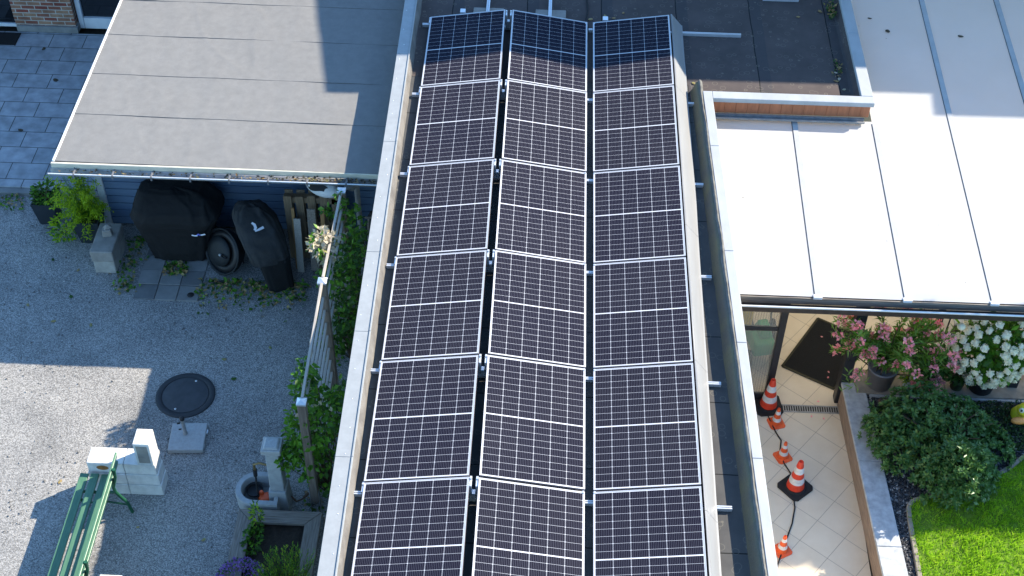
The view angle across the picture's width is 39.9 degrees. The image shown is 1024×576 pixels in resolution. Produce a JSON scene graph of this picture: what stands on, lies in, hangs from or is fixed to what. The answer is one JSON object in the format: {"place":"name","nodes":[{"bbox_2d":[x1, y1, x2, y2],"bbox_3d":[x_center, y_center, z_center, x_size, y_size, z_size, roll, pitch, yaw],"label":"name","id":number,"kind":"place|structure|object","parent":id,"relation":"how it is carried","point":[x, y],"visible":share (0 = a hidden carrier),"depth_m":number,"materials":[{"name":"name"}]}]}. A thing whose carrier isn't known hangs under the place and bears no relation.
{"place":"outdoors","nodes":[
{"label":"outdoors","id":0,"kind":"place"},
{"bbox_2d":[0,31,104,190],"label":"terrace","id":1,"kind":"structure","parent":0,"point":[37,104],"depth_m":23.61,"materials":[{"name":"grey stone"}]},
{"bbox_2d":[0,32,20,44],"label":"doormat","id":2,"kind":"object","parent":1,"relation":"on","point":[9,38],"visible":1,"depth_m":24.75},
{"bbox_2d":[0,0,119,33],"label":"house","id":3,"kind":"structure","parent":1,"relation":"on","point":[62,16],"depth_m":24.79,"materials":[{"name":"brick"}]},
{"bbox_2d":[0,0,16,26],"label":"door","id":4,"kind":"structure","parent":3,"relation":"in","point":[6,15],"depth_m":24.92,"materials":[{"name":"white paint"}]},
{"bbox_2d":[74,0,119,28],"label":"door","id":5,"kind":"structure","parent":3,"relation":"in","point":[95,14],"depth_m":24.84,"materials":[{"name":"white paint"}]},
{"bbox_2d":[86,447,126,472],"bbox_3d":[-5.057,2.158,17.677,0.454,0.196,0.256,2,45,1],"label":"masonry block","id":6,"kind":"object","parent":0,"point":[100,459],"depth_m":17.60,"materials":[{"name":"white concrete"}]},
{"bbox_2d":[0,195,364,575],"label":"gravel yard","id":7,"kind":"structure","parent":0,"point":[172,518],"depth_m":19.15,"materials":[{"name":"grey gravel"}]},
{"bbox_2d":[30,190,61,223],"bbox_3d":[-7.044,-1.210,21.440,0.360,0.420,0.360,2,45,1],"label":"plant pot","id":8,"kind":"object","parent":7,"relation":"on","point":[43,213],"visible":0.56,"depth_m":21.31,"materials":[{"name":"plastic"}]},
{"bbox_2d":[29,177,61,205],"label":"shrub","id":9,"kind":"object","parent":8,"relation":"in","point":[33,192],"visible":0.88,"depth_m":21.16,"materials":[{"name":"green plant"}]},
{"bbox_2d":[45,212,76,242],"bbox_3d":[-6.731,-0.901,21.173,0.560,0.471,0.588,2,45,1],"label":"trailing plant","id":10,"kind":"object","parent":7,"relation":"on","point":[52,230],"visible":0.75,"depth_m":21.13,"materials":[{"name":"green plant"}]},
{"bbox_2d":[71,208,104,242],"bbox_3d":[-6.319,-0.932,21.152,0.400,0.450,0.400,2,45,1],"label":"square planter","id":11,"kind":"object","parent":7,"relation":"on","point":[94,226],"visible":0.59,"depth_m":20.99,"materials":[{"name":"plastic"}]},
{"bbox_2d":[44,175,113,241],"bbox_3d":[-6.416,-1.288,20.779,1.006,1.136,0.819,2,45,1],"label":"feathery plant","id":12,"kind":"object","parent":11,"relation":"in","point":[85,206],"visible":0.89,"depth_m":20.74,"materials":[{"name":"green plant"}]},
{"bbox_2d":[47,452,133,575],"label":"garden bench","id":13,"kind":"object","parent":7,"relation":"on","point":[99,502],"visible":1,"depth_m":17.00,"materials":[{"name":"green paint"}]},
{"bbox_2d":[93,235,125,272],"bbox_3d":[-5.950,-0.514,20.890,0.310,0.235,0.610,2,45,1],"label":"concrete block","id":14,"kind":"object","parent":7,"relation":"on","point":[106,267],"depth_m":20.71,"materials":[{"name":"grey concrete"}]},
{"bbox_2d":[90,223,123,261],"bbox_3d":[-5.947,-0.670,20.732,0.330,0.200,0.635,2,45,1],"label":"concrete block","id":15,"kind":"object","parent":14,"relation":"on","point":[104,249],"depth_m":20.58,"materials":[{"name":"grey concrete"}]},
{"bbox_2d":[133,284,157,299],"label":"paving slab","id":16,"kind":"structure","parent":7,"relation":"on","point":[146,292],"depth_m":20.45,"materials":[{"name":"grey concrete"}]},
{"bbox_2d":[129,469,167,494],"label":"masonry block","id":17,"kind":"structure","parent":7,"relation":"on","point":[147,489],"depth_m":17.86,"materials":[{"name":"grey concrete"}]},
{"bbox_2d":[126,460,164,484],"bbox_3d":[-4.623,2.318,17.807,0.407,0.196,0.262,2,45,1],"label":"masonry block","id":18,"kind":"object","parent":17,"relation":"on","point":[147,479],"depth_m":17.72,"materials":[{"name":"white concrete"}]},
{"bbox_2d":[123,448,160,474],"bbox_3d":[-4.626,2.173,17.669,0.395,0.196,0.254,2,45,1],"label":"masonry block","id":19,"kind":"object","parent":18,"relation":"on","point":[131,465],"depth_m":17.59,"materials":[{"name":"white concrete"}]},
{"bbox_2d":[132,429,157,464],"bbox_3d":[-4.536,1.966,17.451,0.200,0.398,0.255,2,45,1],"label":"masonry block","id":20,"kind":"object","parent":19,"relation":"on","point":[144,444],"depth_m":17.35,"materials":[{"name":"concrete"}]},
{"bbox_2d":[138,269,162,284],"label":"paving slab","id":21,"kind":"structure","parent":7,"relation":"on","point":[149,277],"depth_m":20.66,"materials":[{"name":"grey concrete"}]},
{"bbox_2d":[142,255,165,269],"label":"paving slab","id":22,"kind":"structure","parent":7,"relation":"on","point":[152,263],"depth_m":20.88,"materials":[{"name":"grey concrete"}]},
{"bbox_2d":[155,285,179,300],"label":"paving slab","id":23,"kind":"structure","parent":7,"relation":"on","point":[166,293],"depth_m":20.45,"materials":[{"name":"grey concrete"}]},
{"bbox_2d":[159,270,182,285],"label":"paving slab","id":24,"kind":"structure","parent":7,"relation":"on","point":[173,280],"depth_m":20.64,"materials":[{"name":"grey concrete"}]},
{"bbox_2d":[130,179,224,260],"bbox_3d":[-4.858,-0.993,20.704,1.312,1.203,0.867,2,45,1],"label":"covered barbecue","id":25,"kind":"object","parent":7,"relation":"on","point":[175,220],"visible":0.9,"depth_m":20.31,"materials":[{"name":"black fabric"}]},
{"bbox_2d":[0,193,355,515],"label":"leaf litter","id":26,"kind":"object","parent":7,"relation":"on","point":[180,264],"visible":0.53,"depth_m":20.54,"materials":[{"name":"green plant"}]},
{"bbox_2d":[155,373,215,417],"bbox_3d":[-4.418,1.458,19.102,0.798,0.057,0.798,2,45,1],"label":"manhole cover","id":27,"kind":"object","parent":7,"relation":"on","point":[186,395],"visible":0.99,"depth_m":19.07,"materials":[{"name":"metal"}]},
{"bbox_2d":[168,416,208,452],"bbox_3d":[-4.252,1.847,18.406,0.486,0.412,0.486,2,45,1],"label":"parasol base","id":28,"kind":"object","parent":7,"relation":"on","point":[187,437],"visible":1,"depth_m":18.46,"materials":[{"name":"concrete"}]},
{"bbox_2d":[176,286,200,301],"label":"paving slab","id":29,"kind":"structure","parent":7,"relation":"on","point":[184,291],"depth_m":20.43,"materials":[{"name":"grey concrete"}]},
{"bbox_2d":[181,271,204,286],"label":"paving slab","id":30,"kind":"structure","parent":7,"relation":"on","point":[191,278],"depth_m":20.66,"materials":[{"name":"grey concrete"}]},
{"bbox_2d":[186,259,207,271],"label":"paving slab","id":31,"kind":"structure","parent":7,"relation":"on","point":[199,266],"depth_m":20.86,"materials":[{"name":"grey concrete"}]},
{"bbox_2d":[206,227,244,283],"bbox_3d":[-4.183,-0.536,20.609,0.550,0.694,0.657,-13,47,-14],"label":"kettle barbecue","id":32,"kind":"object","parent":7,"relation":"on","point":[225,253],"visible":1,"depth_m":20.52,"materials":[{"name":"black metal"}]},
{"bbox_2d":[47,0,404,228],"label":"storage shed","id":33,"kind":"structure","parent":7,"relation":"on","point":[252,89],"depth_m":20.45,"materials":[{"name":"grey metal"}]},
{"bbox_2d":[58,167,375,183],"bbox_3d":[-4.003,-1.518,19.135,4.334,0.077,0.154,2,45,1],"label":"gutter","id":34,"kind":"object","parent":33,"relation":"on","point":[326,180],"visible":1,"depth_m":19.13,"materials":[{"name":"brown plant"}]},
{"bbox_2d":[344,181,365,270],"bbox_3d":[-2.212,-0.844,19.999,0.122,2.051,0.548,4,45,3],"label":"downpipe","id":35,"kind":"object","parent":33,"relation":"attached to","point":[356,189],"visible":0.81,"depth_m":19.82,"materials":[{"name":"metal"}]},
{"bbox_2d":[232,199,293,291],"bbox_3d":[-3.601,-0.626,20.360,0.692,1.166,0.869,-13,47,-14],"label":"covered grill","id":36,"kind":"object","parent":7,"relation":"on","point":[259,230],"visible":1,"depth_m":20.09,"materials":[{"name":"black fabric"}]},
{"bbox_2d":[235,437,292,510],"bbox_3d":[-3.115,2.288,17.410,0.675,1.237,0.520,2,45,1],"label":"stone fountain","id":37,"kind":"object","parent":7,"relation":"on","point":[273,480],"visible":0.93,"depth_m":17.48,"materials":[{"name":"stone"}]},
{"bbox_2d":[225,509,321,575],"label":"raised planter","id":38,"kind":"object","parent":7,"relation":"on","point":[284,528],"visible":0.73,"depth_m":17.21,"materials":[{"name":"grey wood"}]},
{"bbox_2d":[215,556,265,575],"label":"purple flower","id":39,"kind":"object","parent":38,"relation":"on","point":[244,561],"visible":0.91,"depth_m":16.58,"materials":[{"name":"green plant"}]},
{"bbox_2d":[240,521,264,555],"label":"leafy herb","id":40,"kind":"object","parent":38,"relation":"on","point":[251,531],"visible":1,"depth_m":17.10,"materials":[{"name":"green plant"}]},
{"bbox_2d":[248,500,264,529],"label":"herb","id":41,"kind":"object","parent":38,"relation":"on","point":[252,512],"visible":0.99,"depth_m":17.12,"materials":[{"name":"green plant"}]},
{"bbox_2d":[251,541,315,575],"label":"spiky shrub","id":42,"kind":"object","parent":38,"relation":"on","point":[273,570],"visible":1,"depth_m":16.49,"materials":[{"name":"green plant"}]},
{"bbox_2d":[293,218,304,271],"bbox_3d":[-3.098,-0.616,20.534,0.105,0.933,0.163,2,45,1],"label":"loose board","id":43,"kind":"object","parent":7,"relation":"on","point":[299,244],"visible":1,"depth_m":20.51,"materials":[{"name":"grey wood"}]},
{"bbox_2d":[274,355,345,497],"bbox_3d":[-2.284,1.724,17.387,0.880,2.101,1.508,24,49,22],"label":"climbing plant","id":44,"kind":"object","parent":7,"relation":"on","point":[334,401],"visible":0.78,"depth_m":17.09,"materials":[{"name":"green plant"}]},
{"bbox_2d":[283,189,342,257],"bbox_3d":[-2.867,-0.921,20.632,0.840,1.210,0.168,2,45,1],"label":"wooden pallet","id":45,"kind":"object","parent":7,"relation":"on","point":[300,198],"visible":0.46,"depth_m":20.38,"materials":[{"name":"brown wood"}]},
{"bbox_2d":[307,185,337,197],"bbox_3d":[-2.701,-1.443,20.089,0.571,0.243,0.269,17,47,16],"label":"plastic shell","id":46,"kind":"object","parent":45,"relation":"on","point":[326,191],"visible":0.55,"depth_m":19.98,"materials":[{"name":"white paint"}]},
{"bbox_2d":[307,209,319,270],"bbox_3d":[-2.886,-0.693,20.502,0.125,1.093,0.163,2,45,1],"label":"loose board","id":47,"kind":"object","parent":7,"relation":"on","point":[311,216],"visible":0.66,"depth_m":20.35,"materials":[{"name":"grey wood"}]},
{"bbox_2d":[296,187,352,508],"bbox_3d":[-2.382,0.673,18.360,0.122,2.206,3.814,2,45,1],"label":"garden trellis","id":48,"kind":"object","parent":7,"relation":"on","point":[324,302],"visible":0.7,"depth_m":17.73,"materials":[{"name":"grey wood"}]},
{"bbox_2d":[305,224,366,364],"bbox_3d":[-2.265,0.011,18.961,0.838,2.313,1.794,2,45,1],"label":"climbing plant","id":49,"kind":"object","parent":7,"relation":"on","point":[345,329],"visible":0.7,"depth_m":18.54,"materials":[{"name":"green plant"}]},
{"bbox_2d":[318,189,368,299],"bbox_3d":[-2.220,-0.499,19.595,0.749,2.134,0.491,35,54,30],"label":"climbing plant","id":50,"kind":"object","parent":7,"relation":"on","point":[351,216],"visible":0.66,"depth_m":19.14,"materials":[{"name":"green plant"}]},
{"bbox_2d":[0,26,872,575],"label":"ground","id":51,"kind":"structure","parent":0,"point":[82,30],"depth_m":25.21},
{"bbox_2d":[0,187,99,197],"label":"terrace kerb","id":52,"kind":"structure","parent":51,"relation":"on","point":[18,191],"depth_m":21.94,"materials":[{"name":"grey concrete"}]},
{"bbox_2d":[867,395,1023,575],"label":"planting bed","id":53,"kind":"object","parent":51,"relation":"on","point":[903,481],"visible":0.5,"depth_m":17.76,"materials":[{"name":"gravel"}]},
{"bbox_2d":[857,380,1017,512],"bbox_3d":[5.431,1.757,17.725,1.785,0.962,1.917,-30,53,-28],"label":"rhododendron bush","id":54,"kind":"object","parent":53,"relation":"on","point":[944,448],"visible":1,"depth_m":17.67,"materials":[{"name":"green plant"}]},
{"bbox_2d":[906,454,1023,575],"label":"lawn edging","id":55,"kind":"object","parent":53,"relation":"on","point":[911,526],"visible":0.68,"depth_m":17.17,"materials":[{"name":"stone"}]},
{"bbox_2d":[906,456,1023,575],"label":"lawn","id":56,"kind":"structure","parent":53,"relation":"on","point":[955,543],"depth_m":17.12,"materials":[{"name":"green plant"}]},
{"bbox_2d":[959,399,1023,450],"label":"ground cover","id":57,"kind":"object","parent":53,"relation":"on","point":[990,409],"visible":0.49,"depth_m":18.34,"materials":[{"name":"green plant"}]},
{"bbox_2d":[1010,403,1023,424],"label":"garden duck","id":58,"kind":"object","parent":53,"relation":"on","point":[1017,414],"visible":1,"depth_m":18.14},
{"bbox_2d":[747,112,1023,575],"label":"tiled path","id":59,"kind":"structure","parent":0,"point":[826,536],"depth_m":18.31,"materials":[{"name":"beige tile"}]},
{"bbox_2d":[317,0,874,575],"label":"garage","id":60,"kind":"structure","parent":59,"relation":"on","point":[775,58],"depth_m":18.22,"materials":[{"name":"metal"}]},
{"bbox_2d":[354,476,731,511],"bbox_3d":[0.317,2.149,14.878,4.015,0.276,0.165,2,45,1],"label":"mounting rail","id":61,"kind":"object","parent":60,"relation":"on","point":[472,497],"visible":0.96,"depth_m":14.89,"materials":[{"name":"metal"}]},
{"bbox_2d":[351,477,469,575],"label":"solar panel","id":62,"kind":"object","parent":61,"relation":"on","point":[411,527],"visible":1,"depth_m":14.48,"materials":[{"name":"black glass"}]},
{"bbox_2d":[472,477,584,575],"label":"solar panel","id":63,"kind":"object","parent":61,"relation":"on","point":[521,529],"visible":1,"depth_m":14.47,"materials":[{"name":"black glass"}]},
{"bbox_2d":[593,486,706,575],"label":"solar panel","id":64,"kind":"object","parent":61,"relation":"on","point":[651,532],"visible":1,"depth_m":14.47,"materials":[{"name":"black glass"}]},
{"bbox_2d":[371,354,720,386],"bbox_3d":[0.386,0.922,16.113,4.011,0.276,0.165,2,45,1],"label":"mounting rail","id":65,"kind":"object","parent":60,"relation":"on","point":[481,374],"visible":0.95,"depth_m":16.12,"materials":[{"name":"metal"}]},
{"bbox_2d":[364,355,478,482],"bbox_3d":[-0.977,1.422,15.553,1.134,0.040,1.713,-4,44,7],"label":"solar panel","id":66,"kind":"object","parent":65,"relation":"on","point":[422,421],"visible":1,"depth_m":15.50,"materials":[{"name":"black glass"}]},
{"bbox_2d":[479,355,584,490],"bbox_3d":[0.246,1.461,15.533,1.134,0.042,1.713,8,45,-5],"label":"solar panel","id":67,"kind":"object","parent":65,"relation":"on","point":[533,429],"visible":1,"depth_m":15.48,"materials":[{"name":"black glass"}]},
{"bbox_2d":[593,363,700,491],"bbox_3d":[1.462,1.510,15.509,1.134,0.040,1.713,-4,45,7],"label":"solar panel","id":68,"kind":"object","parent":65,"relation":"on","point":[645,433],"visible":1,"depth_m":15.45,"materials":[{"name":"black glass"}]},
{"bbox_2d":[694,360,717,521],"bbox_3d":[2.122,1.639,15.418,0.175,0.213,2.096,2,45,1],"label":"wind deflector","id":69,"kind":"object","parent":65,"relation":"attached to","point":[706,443],"visible":1,"depth_m":15.37,"materials":[{"name":"metal"}]},
{"bbox_2d":[386,249,711,279],"bbox_3d":[0.455,-0.305,17.348,4.007,0.276,0.165,2,45,1],"label":"mounting rail","id":70,"kind":"object","parent":60,"relation":"on","point":[490,266],"visible":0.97,"depth_m":17.36,"materials":[{"name":"metal"}]},
{"bbox_2d":[381,250,486,360],"bbox_3d":[-0.905,0.194,16.790,1.134,0.040,1.713,-4,44,7],"label":"solar panel","id":71,"kind":"object","parent":70,"relation":"on","point":[435,306],"visible":1,"depth_m":16.74,"materials":[{"name":"black glass"}]},
{"bbox_2d":[488,250,585,367],"bbox_3d":[0.319,0.236,16.767,1.134,0.040,1.713,8,45,-5],"label":"solar panel","id":72,"kind":"object","parent":70,"relation":"on","point":[538,309],"visible":1,"depth_m":16.71,"materials":[{"name":"black glass"}]},
{"bbox_2d":[495,160,585,262],"bbox_3d":[0.386,-0.987,17.998,1.134,0.041,1.713,9,45,-5],"label":"solar panel","id":73,"kind":"object","parent":70,"relation":"on","point":[541,211],"visible":1,"depth_m":17.95,"materials":[{"name":"black glass"}]},
{"bbox_2d":[593,257,692,368],"bbox_3d":[1.533,0.283,16.742,1.134,0.042,1.713,-4,44,7],"label":"solar panel","id":74,"kind":"object","parent":70,"relation":"on","point":[641,314],"visible":1,"depth_m":16.69,"materials":[{"name":"black glass"}]},
{"bbox_2d":[685,225,707,371],"bbox_3d":[2.219,0.090,16.977,0.190,0.212,2.296,2,45,1],"label":"wind deflector","id":75,"kind":"object","parent":70,"relation":"attached to","point":[696,297],"visible":1,"depth_m":16.93,"materials":[{"name":"metal"}]},
{"bbox_2d":[400,159,702,187],"bbox_3d":[0.523,-1.532,18.582,4.003,0.276,0.165,2,45,1],"label":"mounting rail","id":76,"kind":"object","parent":60,"relation":"on","point":[497,174],"visible":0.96,"depth_m":18.59,"materials":[{"name":"metal"}]},
{"bbox_2d":[397,159,493,256],"bbox_3d":[-0.831,-1.035,18.024,1.134,0.043,1.713,-4,44,7],"label":"solar panel","id":77,"kind":"object","parent":76,"relation":"on","point":[446,207],"visible":1,"depth_m":17.97,"materials":[{"name":"black glass"}]},
{"bbox_2d":[593,166,685,263],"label":"solar panel","id":78,"kind":"object","parent":76,"relation":"on","point":[637,214],"visible":1,"depth_m":17.93,"materials":[{"name":"black glass"}]},
{"bbox_2d":[675,86,697,235],"bbox_3d":[2.329,-1.734,18.813,0.199,0.212,2.876,2,45,1],"label":"wind deflector","id":79,"kind":"object","parent":76,"relation":"attached to","point":[688,187],"visible":1,"depth_m":18.72,"materials":[{"name":"metal"}]},
{"bbox_2d":[412,79,693,106],"bbox_3d":[0.592,-2.759,19.817,3.999,0.276,0.165,2,45,1],"label":"mounting rail","id":80,"kind":"object","parent":60,"relation":"on","point":[502,96],"visible":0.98,"depth_m":19.82,"materials":[{"name":"metal"}]},
{"bbox_2d":[410,80,499,165],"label":"solar panel","id":81,"kind":"object","parent":80,"relation":"on","point":[454,123],"visible":1,"depth_m":19.21,"materials":[{"name":"black glass"}]},
{"bbox_2d":[502,80,586,171],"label":"solar panel","id":82,"kind":"object","parent":80,"relation":"on","point":[546,126],"visible":1,"depth_m":19.18,"materials":[{"name":"black glass"}]},
{"bbox_2d":[593,85,678,172],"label":"solar panel","id":83,"kind":"object","parent":80,"relation":"on","point":[634,129],"visible":1,"depth_m":19.16,"materials":[{"name":"black glass"}]},
{"bbox_2d":[422,10,740,37],"bbox_3d":[1.040,-3.957,21.030,4.755,0.276,0.165,2,45,1],"label":"mounting rail","id":84,"kind":"object","parent":60,"relation":"on","point":[508,22],"visible":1,"depth_m":21.03,"materials":[{"name":"metal"}]},
{"bbox_2d":[421,9,505,86],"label":"solar panel","id":85,"kind":"object","parent":84,"relation":"on","point":[465,48],"visible":1,"depth_m":20.45,"materials":[{"name":"black glass"}]},
{"bbox_2d":[507,10,586,91],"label":"solar panel","id":86,"kind":"object","parent":84,"relation":"on","point":[547,50],"visible":1,"depth_m":20.43,"materials":[{"name":"black glass"}]},
{"bbox_2d":[593,15,673,92],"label":"solar panel","id":87,"kind":"object","parent":84,"relation":"on","point":[633,53],"visible":1,"depth_m":20.40,"materials":[{"name":"black glass"}]},
{"bbox_2d":[670,14,687,97],"bbox_3d":[2.422,-3.377,20.466,0.196,0.212,1.780,2,45,1],"label":"wind deflector","id":88,"kind":"object","parent":84,"relation":"attached to","point":[679,58],"visible":1,"depth_m":20.42,"materials":[{"name":"metal"}]},
{"bbox_2d":[705,511,721,575],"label":"wind deflector","id":89,"kind":"object","parent":60,"relation":"on","point":[713,548],"visible":1,"depth_m":14.40,"materials":[{"name":"metal"}]},
{"bbox_2d":[715,113,864,123],"bbox_3d":[3.876,-2.374,19.791,2.120,0.043,0.110,2,45,1],"label":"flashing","id":90,"kind":"object","parent":60,"relation":"attached to","point":[789,118],"depth_m":19.80,"materials":[{"name":"metal"}]},
{"bbox_2d":[823,0,842,76],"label":"roof weeds","id":91,"kind":"object","parent":60,"relation":"on","point":[830,9],"visible":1,"depth_m":21.39,"materials":[{"name":"green plant"}]},
{"bbox_2d":[745,312,775,370],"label":"glass panel","id":92,"kind":"object","parent":59,"relation":"on","point":[760,343],"visible":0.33,"depth_m":19.43,"materials":[{"name":"clear glass"}]},
{"bbox_2d":[744,302,788,397],"bbox_3d":[3.171,0.811,18.532,0.700,1.900,0.080,2,45,1],"label":"door frame","id":93,"kind":"object","parent":59,"relation":"on","point":[780,328],"visible":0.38,"depth_m":18.32,"materials":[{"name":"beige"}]},
{"bbox_2d":[754,378,783,416],"bbox_3d":[3.467,1.405,18.907,0.360,0.536,0.360,-4,45,-5],"label":"traffic cone","id":94,"kind":"object","parent":59,"relation":"on","point":[768,403],"visible":1,"depth_m":18.96,"materials":[{"name":"orange plastic"}]},
{"bbox_2d":[767,408,784,429],"bbox_3d":[3.533,1.701,18.774,0.210,0.306,0.210,-10,46,-11],"label":"traffic cone","id":95,"kind":"object","parent":59,"relation":"on","point":[776,422],"visible":1,"depth_m":18.81,"materials":[{"name":"orange plastic"}]},
{"bbox_2d":[773,441,792,463],"bbox_3d":[3.545,2.103,18.369,0.210,0.306,0.210,-17,47,-17],"label":"traffic cone","id":96,"kind":"object","parent":59,"relation":"on","point":[781,454],"visible":1,"depth_m":18.40,"materials":[{"name":"orange plastic"}]},
{"bbox_2d":[775,535,791,558],"bbox_3d":[3.336,3.133,17.330,0.210,0.306,0.210,-19,48,-19],"label":"traffic cone","id":97,"kind":"object","parent":59,"relation":"on","point":[783,549],"visible":0.98,"depth_m":17.36,"materials":[{"name":"orange plastic"}]},
{"bbox_2d":[777,460,812,500],"bbox_3d":[3.637,2.371,17.939,0.360,0.536,0.360,-29,52,-27],"label":"traffic cone","id":98,"kind":"object","parent":59,"relation":"on","point":[794,485],"visible":1,"depth_m":18.00,"materials":[{"name":"orange plastic"}]},
{"bbox_2d":[781,404,838,413],"bbox_3d":[3.987,1.633,19.058,0.909,0.012,0.125,2,45,1],"label":"drain channel","id":99,"kind":"object","parent":59,"relation":"on","point":[810,409],"visible":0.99,"depth_m":19.06,"materials":[{"name":"metal"}]},
{"bbox_2d":[781,317,848,389],"bbox_3d":[4.399,0.909,19.786,0.805,0.017,1.182,26,50,23],"label":"entrance mat","id":100,"kind":"object","parent":59,"relation":"on","point":[811,357],"visible":0.74,"depth_m":19.73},
{"bbox_2d":[716,0,1023,402],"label":"patio roof","id":101,"kind":"structure","parent":59,"relation":"on","point":[911,195],"depth_m":19.01,"materials":[{"name":"white paint"}]},
{"bbox_2d":[837,382,907,575],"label":"garden wall","id":102,"kind":"structure","parent":59,"relation":"on","point":[883,545],"depth_m":17.61,"materials":[{"name":"grey concrete"}]},
{"bbox_2d":[850,369,1023,402],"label":"sill wall","id":103,"kind":"structure","parent":59,"relation":"on","point":[1004,394],"depth_m":18.71,"materials":[{"name":"concrete"}]},
{"bbox_2d":[867,360,898,391],"bbox_3d":[4.883,1.146,18.668,0.407,0.360,0.407,2,45,1],"label":"flower pot","id":104,"kind":"object","parent":103,"relation":"on","point":[883,382],"visible":0.59,"depth_m":18.53,"materials":[{"name":"plastic"}]},
{"bbox_2d":[829,307,972,394],"bbox_3d":[5.003,0.714,18.216,1.926,1.255,1.170,2,45,1],"label":"oleander","id":105,"kind":"object","parent":104,"relation":"in","point":[886,348],"visible":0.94,"depth_m":18.09,"materials":[{"name":"pink plant"}]},
{"bbox_2d":[919,371,942,388],"bbox_3d":[5.542,1.203,18.686,0.308,0.270,0.308,2,45,1],"label":"flower pot","id":106,"kind":"object","parent":103,"relation":"on","point":[927,380],"visible":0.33,"depth_m":18.60,"materials":[{"name":"plastic"}]},
{"bbox_2d":[910,343,962,393],"bbox_3d":[5.541,1.010,18.454,0.653,0.753,0.555,2,45,1],"label":"mauve flower","id":107,"kind":"object","parent":106,"relation":"in","point":[940,376],"visible":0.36,"depth_m":18.39,"materials":[{"name":"green plant"}]},
{"bbox_2d":[968,369,992,395],"bbox_3d":[6.222,1.203,18.648,0.397,0.340,0.397,2,45,1],"label":"flower pot","id":108,"kind":"object","parent":103,"relation":"on","point":[977,389],"visible":0.16,"depth_m":18.61,"materials":[{"name":"plastic"}]},
{"bbox_2d":[945,311,1023,388],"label":"white hydrangea","id":109,"kind":"object","parent":108,"relation":"in","point":[986,346],"visible":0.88,"depth_m":17.95,"materials":[{"name":"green plant"}]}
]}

